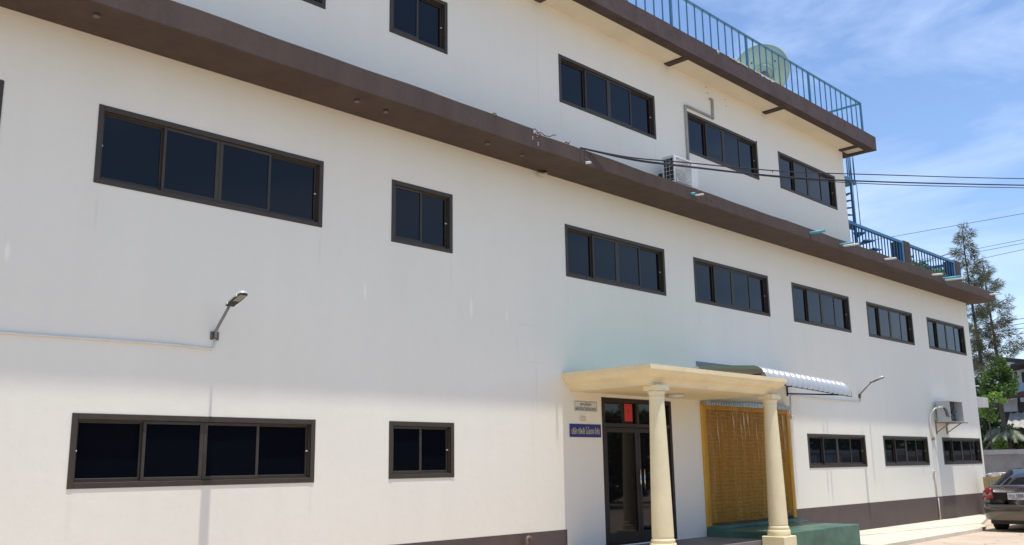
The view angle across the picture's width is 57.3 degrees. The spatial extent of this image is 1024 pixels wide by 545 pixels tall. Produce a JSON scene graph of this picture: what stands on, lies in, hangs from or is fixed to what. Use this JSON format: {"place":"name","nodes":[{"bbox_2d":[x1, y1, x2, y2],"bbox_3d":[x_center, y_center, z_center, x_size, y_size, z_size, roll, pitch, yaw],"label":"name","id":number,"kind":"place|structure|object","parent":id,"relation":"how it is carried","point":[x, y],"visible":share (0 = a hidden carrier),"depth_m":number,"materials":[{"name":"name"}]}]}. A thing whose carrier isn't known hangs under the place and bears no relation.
{"place":"outdoors","nodes":[
{"label":"outdoors","id":0,"kind":"place"},
{"bbox_2d":[628,0,1023,399],"label":"sky","id":1,"kind":"structure","parent":0,"point":[938,85],"materials":[{"name":"blue"}]},
{"bbox_2d":[718,520,1023,544],"bbox_3d":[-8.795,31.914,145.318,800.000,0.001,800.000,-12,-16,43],"label":"ground","id":2,"kind":"structure","parent":0,"point":[1013,534],"depth_m":20.97,"materials":[{"name":"concrete"}]},
{"bbox_2d":[0,0,995,544],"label":"office building","id":3,"kind":"structure","parent":2,"relation":"on","point":[438,320],"depth_m":14.12,"materials":[{"name":"paint"}]},
{"bbox_2d":[0,80,3,120],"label":"window","id":4,"kind":"structure","parent":3,"relation":"in","point":[1,81],"depth_m":10.05,"materials":[{"name":"brown metal"}]},
{"bbox_2d":[93,13,99,17],"bbox_3d":[-4.606,-2.847,10.393,0.070,0.036,0.072,-12,-16,43],"label":"soffit fitting","id":5,"kind":"object","parent":3,"relation":"attached to","point":[96,15],"visible":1,"depth_m":10.38,"materials":[{"name":"grey metal"}]},
{"bbox_2d":[0,331,215,349],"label":"conduit","id":6,"kind":"object","parent":3,"relation":"attached to","point":[89,338],"visible":1,"depth_m":10.44,"materials":[{"name":"white plastic"}]},
{"bbox_2d":[66,413,315,488],"bbox_3d":[-3.676,2.114,11.120,0.122,0.801,3.086,-12,-16,43],"label":"window","id":7,"kind":"structure","parent":3,"relation":"in","point":[106,450],"depth_m":10.96,"materials":[{"name":"black glass"}]},
{"bbox_2d":[93,104,323,227],"bbox_3d":[-3.711,-1.271,11.837,0.122,0.942,3.076,-12,-16,43],"label":"window","id":8,"kind":"structure","parent":3,"relation":"in","point":[137,152],"depth_m":11.68,"materials":[{"name":"black glass"}]},
{"bbox_2d":[210,291,247,339],"bbox_3d":[-3.379,0.513,11.214,0.684,0.520,0.138,-12,-16,43],"label":"wall lamp","id":9,"kind":"object","parent":3,"relation":"attached to","point":[235,299],"visible":1,"depth_m":11.21,"materials":[{"name":"grey metal"}]},
{"bbox_2d":[303,0,325,8],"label":"window","id":10,"kind":"structure","parent":3,"relation":"in","point":[320,3],"depth_m":13.35,"materials":[{"name":"brown metal"}]},
{"bbox_2d":[389,0,447,53],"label":"window","id":11,"kind":"structure","parent":3,"relation":"in","point":[424,22],"depth_m":14.85,"materials":[{"name":"black glass"}]},
{"bbox_2d":[388,421,453,478],"bbox_3d":[-1.320,2.550,13.482,0.122,0.791,1.216,-12,-16,43],"label":"window","id":12,"kind":"structure","parent":3,"relation":"in","point":[416,449],"depth_m":13.47,"materials":[{"name":"black glass"}]},
{"bbox_2d":[391,179,452,253],"bbox_3d":[-1.379,-0.825,14.172,0.122,0.942,1.196,-12,-16,43],"label":"window","id":13,"kind":"structure","parent":3,"relation":"in","point":[422,217],"depth_m":14.17,"materials":[{"name":"black glass"}]},
{"bbox_2d":[522,156,547,175],"bbox_3d":[0.336,-1.776,15.774,0.155,0.114,1.055,-7,-13,25],"label":"broken light","id":14,"kind":"object","parent":3,"relation":"hanging from","point":[543,173],"visible":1,"depth_m":16.10,"materials":[{"name":"beige"}]},
{"bbox_2d":[533,128,555,136],"bbox_3d":[0.514,-2.240,15.287,0.084,0.144,0.566,-12,-16,43],"label":"bent rebar","id":15,"kind":"object","parent":3,"relation":"on","point":[537,132],"visible":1,"depth_m":15.21,"materials":[{"name":"grey metal"}]},
{"bbox_2d":[580,416,585,420],"bbox_3d":[1.215,2.499,16.045,0.029,0.075,0.130,-12,-16,43],"label":"doorbell","id":16,"kind":"object","parent":3,"relation":"attached to","point":[582,418],"visible":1,"depth_m":16.03,"materials":[{"name":"beige plastic"}]},
{"bbox_2d":[569,424,600,436],"bbox_3d":[1.260,2.707,16.056,0.014,0.220,0.825,-12,-16,43],"label":"wall sign","id":17,"kind":"object","parent":3,"relation":"attached to","point":[585,430],"visible":1,"depth_m":16.04,"materials":[{"name":"blue metal"}]},
{"bbox_2d":[574,401,596,411],"bbox_3d":[1.269,2.304,16.156,0.013,0.170,0.610,-12,-16,43],"label":"wall sign","id":18,"kind":"object","parent":3,"relation":"attached to","point":[585,406],"visible":1,"depth_m":16.15,"materials":[{"name":"grey"}]},
{"bbox_2d":[558,54,655,138],"bbox_3d":[1.846,-3.337,18.098,0.122,0.931,2.946,-12,-16,43],"label":"window","id":19,"kind":"structure","parent":3,"relation":"in","point":[608,98],"depth_m":18.02,"materials":[{"name":"black glass"}]},
{"bbox_2d":[565,224,665,295],"bbox_3d":[1.941,-0.190,17.495,0.122,0.942,2.976,-12,-16,43],"label":"window","id":20,"kind":"structure","parent":3,"relation":"in","point":[615,261],"depth_m":17.41,"materials":[{"name":"black glass"}]},
{"bbox_2d":[624,404,632,421],"bbox_3d":[2.112,2.547,17.040,0.004,0.315,0.235,-12,-16,43],"label":"red poster","id":21,"kind":"object","parent":3,"relation":"attached to","point":[627,412],"visible":1,"depth_m":17.04,"materials":[{"name":"red paper"}]},
{"bbox_2d":[601,397,676,544],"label":"entrance door","id":22,"kind":"structure","parent":3,"relation":"in","point":[626,444],"depth_m":16.79,"materials":[{"name":"black glass"}]},
{"bbox_2d":[666,393,684,397],"bbox_3d":[2.941,2.218,16.878,0.330,0.059,0.330,-12,-16,43],"label":"ceiling lamp","id":23,"kind":"object","parent":3,"relation":"attached to","point":[675,395],"visible":1,"depth_m":16.76,"materials":[{"name":"white plastic"}]},
{"bbox_2d":[658,155,698,189],"bbox_3d":[3.342,-1.900,18.803,0.395,0.700,0.860,-12,-16,43],"label":"air conditioner","id":24,"kind":"object","parent":3,"relation":"on","point":[686,176],"visible":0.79,"depth_m":18.58,"materials":[{"name":"white metal"}]},
{"bbox_2d":[684,98,713,160],"bbox_3d":[4.075,-2.959,20.235,0.055,1.971,1.145,-12,-16,43],"label":"cable trunking","id":25,"kind":"object","parent":3,"relation":"attached to","point":[711,116],"visible":0.91,"depth_m":19.92,"materials":[{"name":"grey plastic"}]},
{"bbox_2d":[687,111,759,179],"bbox_3d":[4.697,-2.792,20.951,0.122,0.931,2.906,-12,-16,43],"label":"window","id":26,"kind":"structure","parent":3,"relation":"in","point":[724,147],"depth_m":20.88,"materials":[{"name":"black glass"}]},
{"bbox_2d":[693,257,770,316],"bbox_3d":[4.753,0.347,20.310,0.122,0.942,3.006,-12,-16,43],"label":"window","id":27,"kind":"structure","parent":3,"relation":"in","point":[734,288],"depth_m":20.24,"materials":[{"name":"black glass"}]},
{"bbox_2d":[626,0,863,130],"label":"roof railing","id":28,"kind":"object","parent":3,"relation":"on","point":[746,37],"visible":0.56,"depth_m":21.63,"materials":[{"name":"blue metal"}]},
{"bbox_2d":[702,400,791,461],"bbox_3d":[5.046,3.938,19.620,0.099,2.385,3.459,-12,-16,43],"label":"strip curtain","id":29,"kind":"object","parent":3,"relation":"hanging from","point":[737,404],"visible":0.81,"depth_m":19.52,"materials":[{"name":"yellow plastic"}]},
{"bbox_2d":[700,403,796,526],"bbox_3d":[4.964,4.011,19.706,0.155,2.400,3.540,-12,-16,43],"label":"shutter doorway","id":30,"kind":"structure","parent":3,"relation":"in","point":[735,483],"depth_m":19.49,"materials":[{"name":"yellow paint"}]},
{"bbox_2d":[737,44,789,86],"bbox_3d":[6.704,-4.836,25.106,1.538,2.336,0.970,0,-12,-2],"label":"satellite dish","id":31,"kind":"object","parent":3,"relation":"on","point":[769,60],"visible":0.37,"depth_m":24.91,"materials":[{"name":"green metal"}]},
{"bbox_2d":[696,361,851,396],"bbox_3d":[5.530,2.228,19.501,1.546,0.658,3.689,-12,-16,43],"label":"awning","id":32,"kind":"object","parent":3,"relation":"attached to","point":[824,385],"visible":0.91,"depth_m":18.88,"materials":[{"name":"white metal"}]},
{"bbox_2d":[581,147,1023,185],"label":"power cable","id":33,"kind":"object","parent":3,"relation":"attached to","point":[800,177],"visible":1,"depth_m":19.75,"materials":[{"name":"black plastic"}]},
{"bbox_2d":[587,148,1023,178],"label":"power cable","id":34,"kind":"object","parent":3,"relation":"attached to","point":[802,172],"visible":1,"depth_m":19.55,"materials":[{"name":"black plastic"}]},
{"bbox_2d":[778,151,837,209],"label":"window","id":35,"kind":"structure","parent":3,"relation":"in","point":[822,192],"depth_m":23.67,"materials":[{"name":"black glass"}]},
{"bbox_2d":[613,156,1020,187],"bbox_3d":[15.877,-2.794,27.252,36.752,5.492,0.045,8,-14,-36],"label":"power cable","id":36,"kind":"object","parent":3,"relation":"attached to","point":[813,180],"visible":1,"depth_m":19.76,"materials":[{"name":"black plastic"}]},
{"bbox_2d":[809,229,824,233],"bbox_3d":[6.963,-0.925,21.433,0.390,0.073,0.060,-12,-16,43],"label":"drain pipe","id":37,"kind":"object","parent":3,"relation":"attached to","point":[815,232],"visible":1,"depth_m":21.40,"materials":[{"name":"teal plastic"}]},
{"bbox_2d":[791,282,851,332],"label":"window","id":38,"kind":"structure","parent":3,"relation":"in","point":[825,309],"depth_m":23.14,"materials":[{"name":"black glass"}]},
{"bbox_2d":[790,395,860,414],"bbox_3d":[7.589,3.225,22.525,0.045,0.562,3.670,-12,-16,43],"label":"conduit","id":39,"kind":"object","parent":3,"relation":"attached to","point":[819,398],"visible":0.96,"depth_m":22.15,"materials":[{"name":"white plastic"}]},
{"bbox_2d":[807,434,867,467],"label":"window","id":40,"kind":"structure","parent":3,"relation":"in","point":[839,450],"depth_m":22.59,"materials":[{"name":"black glass"}]},
{"bbox_2d":[839,242,853,244],"bbox_3d":[8.007,-0.694,22.485,0.370,0.062,0.048,-12,-16,43],"label":"drain pipe","id":41,"kind":"object","parent":3,"relation":"attached to","point":[846,243],"visible":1,"depth_m":22.46,"materials":[{"name":"teal plastic"}]},
{"bbox_2d":[843,243,858,246],"bbox_3d":[8.162,-0.665,22.611,0.410,0.062,0.048,-12,-16,43],"label":"drain pipe","id":42,"kind":"object","parent":3,"relation":"attached to","point":[851,244],"visible":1,"depth_m":22.58,"materials":[{"name":"white plastic"}]},
{"bbox_2d":[844,156,881,250],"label":"ladder","id":43,"kind":"structure","parent":3,"relation":"attached to","point":[849,170],"depth_m":26.36,"materials":[{"name":"blue metal"}]},
{"bbox_2d":[858,376,883,397],"bbox_3d":[9.084,2.896,23.691,0.684,0.520,0.138,-12,-16,43],"label":"wall lamp","id":44,"kind":"object","parent":3,"relation":"attached to","point":[874,380],"visible":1,"depth_m":23.68,"materials":[{"name":"grey metal"}]},
{"bbox_2d":[848,220,904,261],"bbox_3d":[10.225,-0.634,26.242,0.080,1.060,3.630,-12,-16,43],"label":"terrace railing","id":45,"kind":"object","parent":3,"relation":"on","point":[884,236],"visible":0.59,"depth_m":26.38,"materials":[{"name":"blue metal"}]},
{"bbox_2d":[866,301,914,344],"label":"window","id":46,"kind":"structure","parent":3,"relation":"in","point":[896,325],"depth_m":26.02,"materials":[{"name":"grey glass"}]},
{"bbox_2d":[891,240,911,263],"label":"pillar","id":47,"kind":"structure","parent":3,"relation":"on","point":[907,252],"depth_m":27.70,"materials":[{"name":"brown paint"}]},
{"bbox_2d":[883,436,929,465],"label":"window","id":48,"kind":"structure","parent":3,"relation":"in","point":[909,450],"depth_m":25.47,"materials":[{"name":"black glass"}]},
{"bbox_2d":[911,254,948,276],"bbox_3d":[12.874,0.077,29.205,0.512,0.840,3.353,-12,-16,43],"label":"trailing plant","id":49,"kind":"object","parent":3,"relation":"on","point":[927,266],"visible":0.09,"depth_m":28.93,"materials":[{"name":"green plant"}]},
{"bbox_2d":[910,244,955,276],"bbox_3d":[13.082,-0.088,29.102,0.080,1.060,3.630,-12,-16,43],"label":"terrace railing","id":50,"kind":"object","parent":3,"relation":"on","point":[938,257],"visible":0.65,"depth_m":29.17,"materials":[{"name":"blue metal"}]},
{"bbox_2d":[933,470,940,519],"bbox_3d":[11.964,6.266,26.404,0.044,1.360,0.183,-12,-16,43],"label":"drain pipe","id":51,"kind":"object","parent":3,"relation":"attached to","point":[937,494],"visible":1,"depth_m":26.40,"materials":[{"name":"beige plastic"}]},
{"bbox_2d":[926,317,966,355],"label":"window","id":52,"kind":"structure","parent":3,"relation":"in","point":[950,338],"depth_m":28.92,"materials":[{"name":"black glass"}]},
{"bbox_2d":[935,400,967,433],"bbox_3d":[12.786,4.229,27.333,0.578,0.940,1.071,-12,-16,43],"label":"air conditioner","id":53,"kind":"object","parent":3,"relation":"attached to","point":[949,412],"visible":1,"depth_m":27.15,"materials":[{"name":"white metal"}]},
{"bbox_2d":[929,406,942,438],"bbox_3d":[12.169,4.320,26.966,0.522,0.929,0.201,2,-12,-14],"label":"hose","id":54,"kind":"object","parent":53,"relation":"attached to","point":[930,420],"visible":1,"depth_m":26.85,"materials":[{"name":"white plastic"}]},
{"bbox_2d":[943,275,960,279],"bbox_3d":[12.672,0.146,27.050,0.530,0.077,0.064,-12,-16,43],"label":"drain pipe","id":55,"kind":"object","parent":3,"relation":"attached to","point":[952,277],"visible":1,"depth_m":27.02,"materials":[{"name":"teal"}]},
{"bbox_2d":[943,260,961,281],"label":"pillar","id":56,"kind":"structure","parent":3,"relation":"on","point":[957,268],"depth_m":30.56,"materials":[{"name":"brown paint"}]},
{"bbox_2d":[942,437,982,464],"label":"window","id":57,"kind":"structure","parent":3,"relation":"in","point":[964,450],"depth_m":28.40,"materials":[{"name":"black glass"}]},
{"bbox_2d":[525,535,531,544],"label":"vent pipe","id":58,"kind":"object","parent":2,"relation":"on","point":[528,537],"visible":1,"depth_m":14.55,"materials":[{"name":"grey plastic"}]},
{"bbox_2d":[970,333,995,426],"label":"pine tree","id":59,"kind":"object","parent":2,"relation":"on","point":[972,350],"visible":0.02,"depth_m":58.59,"materials":[{"name":"green plant"}]},
{"bbox_2d":[946,222,1023,402],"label":"pine tree","id":60,"kind":"object","parent":2,"relation":"on","point":[988,309],"visible":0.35,"depth_m":54.02,"materials":[{"name":"green plant"}]},
{"bbox_2d":[978,391,1007,449],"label":"shrub","id":61,"kind":"object","parent":2,"relation":"on","point":[988,413],"visible":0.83,"depth_m":40.69,"materials":[{"name":"green plant"}]},
{"bbox_2d":[965,259,1023,426],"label":"pine tree","id":62,"kind":"object","parent":2,"relation":"on","point":[997,339],"visible":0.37,"depth_m":53.49,"materials":[{"name":"green plant"}]},
{"bbox_2d":[979,355,1019,449],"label":"leafy tree","id":63,"kind":"object","parent":2,"relation":"on","point":[1005,374],"visible":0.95,"depth_m":41.45,"materials":[{"name":"green plant"}]},
{"bbox_2d":[975,380,1023,449],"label":"shrub","id":64,"kind":"object","parent":2,"relation":"on","point":[984,429],"visible":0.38,"depth_m":42.55,"materials":[{"name":"green plant"}]},
{"bbox_2d":[993,436,1007,449],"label":"shrub","id":65,"kind":"object","parent":2,"relation":"on","point":[999,445],"visible":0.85,"depth_m":41.04,"materials":[{"name":"green plant"}]},
{"bbox_2d":[982,428,1023,449],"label":"palm tree","id":66,"kind":"object","parent":2,"relation":"on","point":[1011,434],"visible":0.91,"depth_m":41.15,"materials":[{"name":"green plant"}]},
{"bbox_2d":[983,468,1023,529],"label":"parked car","id":67,"kind":"object","parent":2,"relation":"on","point":[1003,496],"visible":1,"depth_m":22.84,"materials":[{"name":"paint"}]},
{"bbox_2d":[860,514,987,544],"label":"pavement","id":68,"kind":"structure","parent":0,"point":[907,534],"depth_m":22.33,"materials":[{"name":"concrete"}]},
{"bbox_2d":[858,213,1023,242],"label":"overhead wire","id":69,"kind":"object","parent":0,"point":[954,225],"visible":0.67,"depth_m":50.84,"materials":[{"name":"black"}]},
{"bbox_2d":[917,239,1023,260],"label":"overhead wire","id":70,"kind":"object","parent":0,"point":[978,248],"visible":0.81,"depth_m":50.12,"materials":[{"name":"black"}]},
{"bbox_2d":[928,243,1021,261],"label":"overhead wire","id":71,"kind":"object","parent":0,"point":[979,251],"visible":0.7,"depth_m":50.13,"materials":[{"name":"black"}]},
{"bbox_2d":[968,318,1023,325],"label":"overhead wire","id":72,"kind":"object","parent":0,"point":[994,322],"visible":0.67,"depth_m":49.24,"materials":[{"name":"black"}]},
{"bbox_2d":[971,323,1023,330],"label":"overhead wire","id":73,"kind":"object","parent":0,"point":[996,327],"visible":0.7,"depth_m":49.16,"materials":[{"name":"black"}]},
{"bbox_2d":[972,328,1022,335],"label":"overhead wire","id":74,"kind":"object","parent":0,"point":[995,332],"visible":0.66,"depth_m":49.09,"materials":[{"name":"black"}]},
{"bbox_2d":[973,333,1022,340],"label":"overhead wire","id":75,"kind":"object","parent":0,"point":[999,336],"visible":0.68,"depth_m":49.02,"materials":[{"name":"black"}]},
{"bbox_2d":[983,449,1023,485],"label":"boundary wall","id":76,"kind":"structure","parent":0,"point":[1006,460],"depth_m":38.46,"materials":[{"name":"grey concrete"}]},
{"bbox_2d":[990,356,1023,401],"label":"house","id":77,"kind":"structure","parent":0,"point":[1016,365],"depth_m":45.13,"materials":[{"name":"paint"}]},
{"bbox_2d":[993,391,1023,447],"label":"shed","id":78,"kind":"structure","parent":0,"point":[1014,411],"depth_m":43.24,"materials":[{"name":"paint"}]},
{"bbox_3d":[14.697,6.755,28.386,0.600,0.360,0.400,-12,-16,43],"label":"crate","id":79,"kind":"object","parent":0,"visible":0},
{"bbox_2d":[983,477,1000,488],"bbox_3d":[14.691,6.383,28.463,0.600,0.360,0.400,-12,-16,43],"label":"crate","id":80,"kind":"object","parent":79,"relation":"on","point":[985,481],"visible":0.43,"depth_m":28.45,"materials":[{"name":"yellow plastic"}]},
{"bbox_2d":[985,472,1005,476],"bbox_3d":[14.946,6.123,28.291,1.340,0.202,0.406,-12,-16,43],"label":"rubble","id":81,"kind":"object","parent":80,"relation":"in","point":[997,474],"visible":0.46,"depth_m":28.39,"materials":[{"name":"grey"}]}
]}

